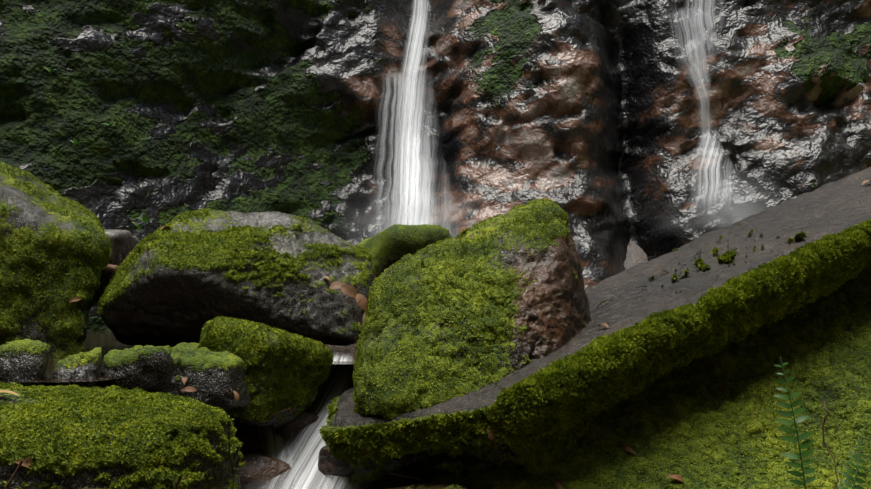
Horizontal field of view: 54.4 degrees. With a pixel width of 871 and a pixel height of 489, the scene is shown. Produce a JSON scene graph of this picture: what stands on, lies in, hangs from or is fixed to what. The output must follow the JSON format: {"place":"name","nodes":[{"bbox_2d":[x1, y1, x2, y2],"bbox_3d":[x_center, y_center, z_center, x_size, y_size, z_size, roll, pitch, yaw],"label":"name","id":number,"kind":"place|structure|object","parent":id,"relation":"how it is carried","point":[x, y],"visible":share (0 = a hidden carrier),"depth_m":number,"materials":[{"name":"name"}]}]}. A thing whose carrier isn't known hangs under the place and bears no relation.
{"place":"outdoors","nodes":[
{"label":"outdoors","id":0,"kind":"place"},
{"bbox_2d":[104,229,139,265],"bbox_3d":[-1.190,0.034,3.003,0.236,0.177,0.259,0,-5,1],"label":"grey stone","id":1,"kind":"object","parent":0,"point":[123,243],"visible":0.21,"depth_m":2.93,"materials":[{"name":"grey stone"}]},
{"bbox_2d":[0,331,356,381],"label":"pool water","id":2,"kind":"structure","parent":0,"point":[106,341],"depth_m":2.53,"materials":[{"name":"black liquid"}]},
{"bbox_2d":[0,339,50,386],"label":"rock","id":3,"kind":"object","parent":2,"relation":"on","point":[25,359],"visible":0.67,"depth_m":1.36,"materials":[{"name":"grey stone"}]},
{"bbox_2d":[52,347,102,387],"bbox_3d":[-0.604,0.211,1.430,0.074,0.072,0.086,2,-5,-17],"label":"rock","id":4,"kind":"object","parent":2,"relation":"on","point":[83,365],"visible":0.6,"depth_m":1.40,"materials":[{"name":"grey stone"}]},
{"bbox_2d":[101,345,173,389],"bbox_3d":[-0.523,0.215,1.481,0.113,0.079,0.112,4,-6,-36],"label":"rock","id":5,"kind":"object","parent":2,"relation":"in","point":[148,367],"visible":0.94,"depth_m":1.44,"materials":[{"name":"grey stone"}]},
{"bbox_2d":[175,343,198,348],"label":"mossy rock","id":6,"kind":"object","parent":2,"relation":"on","point":[191,345],"visible":0.19,"depth_m":1.86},
{"bbox_2d":[44,239,647,488],"bbox_3d":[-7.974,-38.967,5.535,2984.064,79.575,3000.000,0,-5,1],"label":"ground","id":7,"kind":"structure","parent":0,"point":[248,437],"depth_m":1.84,"materials":[{"name":"grey stone"}]},
{"bbox_2d":[0,162,109,384],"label":"boulder","id":8,"kind":"object","parent":7,"relation":"on","point":[26,212],"visible":0.56,"depth_m":2.20,"materials":[{"name":"grey stone"}]},
{"bbox_2d":[0,161,111,384],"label":"moss leaves","id":9,"kind":"object","parent":8,"relation":"on","point":[50,272],"visible":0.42,"depth_m":2.20,"materials":[{"name":"green plant"}]},
{"bbox_2d":[92,264,117,306],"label":"brown stone","id":10,"kind":"object","parent":8,"relation":"on","point":[107,274],"visible":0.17,"depth_m":2.69,"materials":[{"name":"brown stone"}]},
{"bbox_2d":[0,385,243,488],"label":"boulder","id":11,"kind":"object","parent":7,"relation":"on","point":[215,475],"visible":0.48,"depth_m":1.01,"materials":[{"name":"green plant"}]},
{"bbox_2d":[0,390,18,395],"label":"tan leaves","id":12,"kind":"object","parent":11,"relation":"on","point":[8,391],"visible":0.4,"depth_m":1.13,"materials":[{"name":"beige plant"}]},
{"bbox_2d":[0,381,244,488],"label":"moss leaves","id":13,"kind":"object","parent":11,"relation":"on","point":[187,403],"visible":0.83,"depth_m":1.04,"materials":[{"name":"green plant"}]},
{"bbox_2d":[131,346,249,408],"bbox_3d":[-0.475,0.256,1.606,0.247,0.127,0.199,0,-5,1],"label":"stone","id":14,"kind":"object","parent":7,"relation":"on","point":[215,379],"visible":0.46,"depth_m":1.52,"materials":[{"name":"grey stone"}]},
{"bbox_2d":[100,210,373,346],"bbox_3d":[-0.600,0.103,2.508,0.836,0.409,0.706,0,-5,1],"label":"boulder","id":15,"kind":"object","parent":7,"relation":"on","point":[160,304],"visible":0.75,"depth_m":2.29,"materials":[{"name":"grey stone"}]},
{"bbox_2d":[97,208,370,330],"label":"moss leaves","id":16,"kind":"object","parent":15,"relation":"on","point":[223,251],"visible":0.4,"depth_m":2.29,"materials":[{"name":"green plant"}]},
{"bbox_2d":[357,224,452,277],"bbox_3d":[-0.092,0.085,2.656,0.379,0.271,0.417,0,-5,1],"label":"mossy boulder","id":17,"kind":"object","parent":15,"relation":"attached to","point":[389,246],"visible":0.38,"depth_m":2.48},
{"bbox_2d":[13,180,870,488],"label":"dry leaves","id":18,"kind":"object","parent":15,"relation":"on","point":[341,286],"visible":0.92,"depth_m":1.75,"materials":[{"name":"brown plant"}]},
{"bbox_2d":[202,318,331,427],"bbox_3d":[-0.372,0.268,1.767,0.227,0.228,0.266,-3,-6,29],"label":"boulder","id":19,"kind":"object","parent":7,"relation":"on","point":[264,382],"visible":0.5,"depth_m":1.67,"materials":[{"name":"green plant"}]},
{"bbox_2d":[197,316,333,421],"bbox_3d":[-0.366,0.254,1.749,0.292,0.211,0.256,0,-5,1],"label":"moss leaves","id":20,"kind":"object","parent":19,"relation":"on","point":[211,341],"visible":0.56,"depth_m":1.68,"materials":[{"name":"green plant"}]},
{"bbox_2d":[273,408,320,441],"bbox_3d":[-0.301,0.389,1.837,0.101,0.076,0.122,1,-5,-16],"label":"cascade stone","id":21,"kind":"object","parent":7,"relation":"on","point":[303,421],"visible":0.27,"depth_m":1.78,"materials":[{"name":"brown stone"}]},
{"bbox_2d":[348,199,600,488],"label":"boulder","id":22,"kind":"object","parent":7,"relation":"on","point":[549,304],"visible":0.54,"depth_m":1.64,"materials":[{"name":"green plant"}]},
{"bbox_2d":[345,198,603,487],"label":"moss leaves","id":23,"kind":"object","parent":22,"relation":"on","point":[412,349],"visible":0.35,"depth_m":1.63,"materials":[{"name":"green plant"}]},
{"bbox_2d":[317,269,838,488],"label":"twigs and rootlets","id":24,"kind":"object","parent":7,"relation":"on","point":[405,476],"visible":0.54,"depth_m":1.59,"materials":[{"name":"brown wood"}]},
{"bbox_2d":[457,266,870,488],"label":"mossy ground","id":25,"kind":"structure","parent":7,"relation":"on","point":[633,479],"depth_m":1.65,"materials":[{"name":"green plant"}]},
{"bbox_2d":[4,261,703,488],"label":"twig litter","id":26,"kind":"object","parent":25,"relation":"on","point":[21,462],"visible":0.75,"depth_m":1.15,"materials":[{"name":"brown wood"}]},
{"bbox_2d":[324,167,870,453],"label":"rock slab","id":27,"kind":"structure","parent":25,"relation":"attached to","point":[632,295],"depth_m":1.92,"materials":[{"name":"grey stone"}]},
{"bbox_2d":[318,219,870,465],"bbox_3d":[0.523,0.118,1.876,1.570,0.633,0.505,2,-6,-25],"label":"moss","id":28,"kind":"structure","parent":27,"relation":"on","point":[670,345],"depth_m":1.55,"materials":[{"name":"green plant"}]},
{"bbox_2d":[433,300,868,488],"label":"rock","id":29,"kind":"object","parent":25,"relation":"on","point":[836,319],"visible":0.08,"depth_m":1.88,"materials":[{"name":"black stone"}]},
{"bbox_2d":[432,299,866,488],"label":"moss leaves","id":30,"kind":"object","parent":29,"relation":"on","point":[767,345],"visible":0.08,"depth_m":1.86,"materials":[{"name":"green plant"}]},
{"bbox_2d":[435,269,870,488],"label":"moss","id":31,"kind":"object","parent":25,"relation":"on","point":[756,428],"visible":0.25,"depth_m":1.65,"materials":[{"name":"green plant"}]},
{"bbox_2d":[773,356,866,488],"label":"ferns","id":32,"kind":"object","parent":25,"relation":"on","point":[805,445],"visible":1,"depth_m":1.00,"materials":[{"name":"green plant"}]},
{"bbox_2d":[333,171,496,242],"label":"mist","id":33,"kind":"structure","parent":0,"point":[407,213],"depth_m":7.22,"materials":[{"name":"white liquid"}]},
{"bbox_2d":[0,0,870,330],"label":"cliff","id":34,"kind":"structure","parent":0,"point":[586,114],"depth_m":8.71,"materials":[{"name":"stone"}]},
{"bbox_2d":[44,65,151,228],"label":"seedlings","id":35,"kind":"object","parent":34,"relation":"on","point":[75,143],"visible":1,"depth_m":5.50,"materials":[{"name":"green plant"}]},
{"bbox_2d":[389,0,438,224],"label":"waterfall","id":36,"kind":"structure","parent":34,"relation":"attached to","point":[413,64],"depth_m":7.85,"materials":[{"name":"liquid"}]},
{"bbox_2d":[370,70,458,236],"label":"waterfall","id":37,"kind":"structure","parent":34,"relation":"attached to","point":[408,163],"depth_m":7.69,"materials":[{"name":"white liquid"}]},
{"bbox_2d":[668,5,704,88],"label":"waterfall","id":38,"kind":"structure","parent":34,"relation":"attached to","point":[685,26],"depth_m":8.30,"materials":[{"name":"white liquid"}]},
{"bbox_2d":[684,0,747,218],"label":"waterfall","id":39,"kind":"structure","parent":34,"relation":"attached to","point":[707,124],"depth_m":8.20,"materials":[{"name":"liquid"}]},
{"bbox_2d":[650,169,779,234],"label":"mist","id":40,"kind":"structure","parent":0,"point":[736,210],"depth_m":7.78,"materials":[{"name":"white liquid"}]},
{"label":"lower pool water","id":41,"kind":"structure","parent":0,"visible":0},
{"bbox_2d":[239,449,294,488],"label":"cascade stone","id":42,"kind":"object","parent":41,"relation":"on","point":[257,466],"visible":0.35,"depth_m":1.65,"materials":[{"name":"stone"}]},
{"bbox_2d":[255,426,302,488],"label":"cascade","id":43,"kind":"object","parent":41,"relation":"on","point":[280,444],"visible":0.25,"depth_m":1.75,"materials":[{"name":"liquid"}]},
{"bbox_2d":[241,471,350,488],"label":"water foam","id":44,"kind":"object","parent":41,"relation":"on","point":[288,484],"visible":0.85,"depth_m":1.59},
{"bbox_2d":[261,355,353,488],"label":"cascade","id":45,"kind":"object","parent":41,"relation":"on","point":[313,461],"visible":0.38,"depth_m":1.73,"materials":[{"name":"liquid"}]},
{"bbox_2d":[318,445,353,479],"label":"cascade stone","id":46,"kind":"object","parent":45,"relation":"on","point":[329,465],"visible":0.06,"depth_m":1.66,"materials":[{"name":"stone"}]},
{"bbox_2d":[322,475,364,488],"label":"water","id":47,"kind":"structure","parent":41,"relation":"on","point":[342,485],"depth_m":1.65,"materials":[{"name":"liquid"}]},
{"bbox_2d":[389,481,470,488],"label":"mossy rock","id":48,"kind":"object","parent":41,"relation":"on","point":[443,485],"visible":1,"depth_m":1.52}
]}

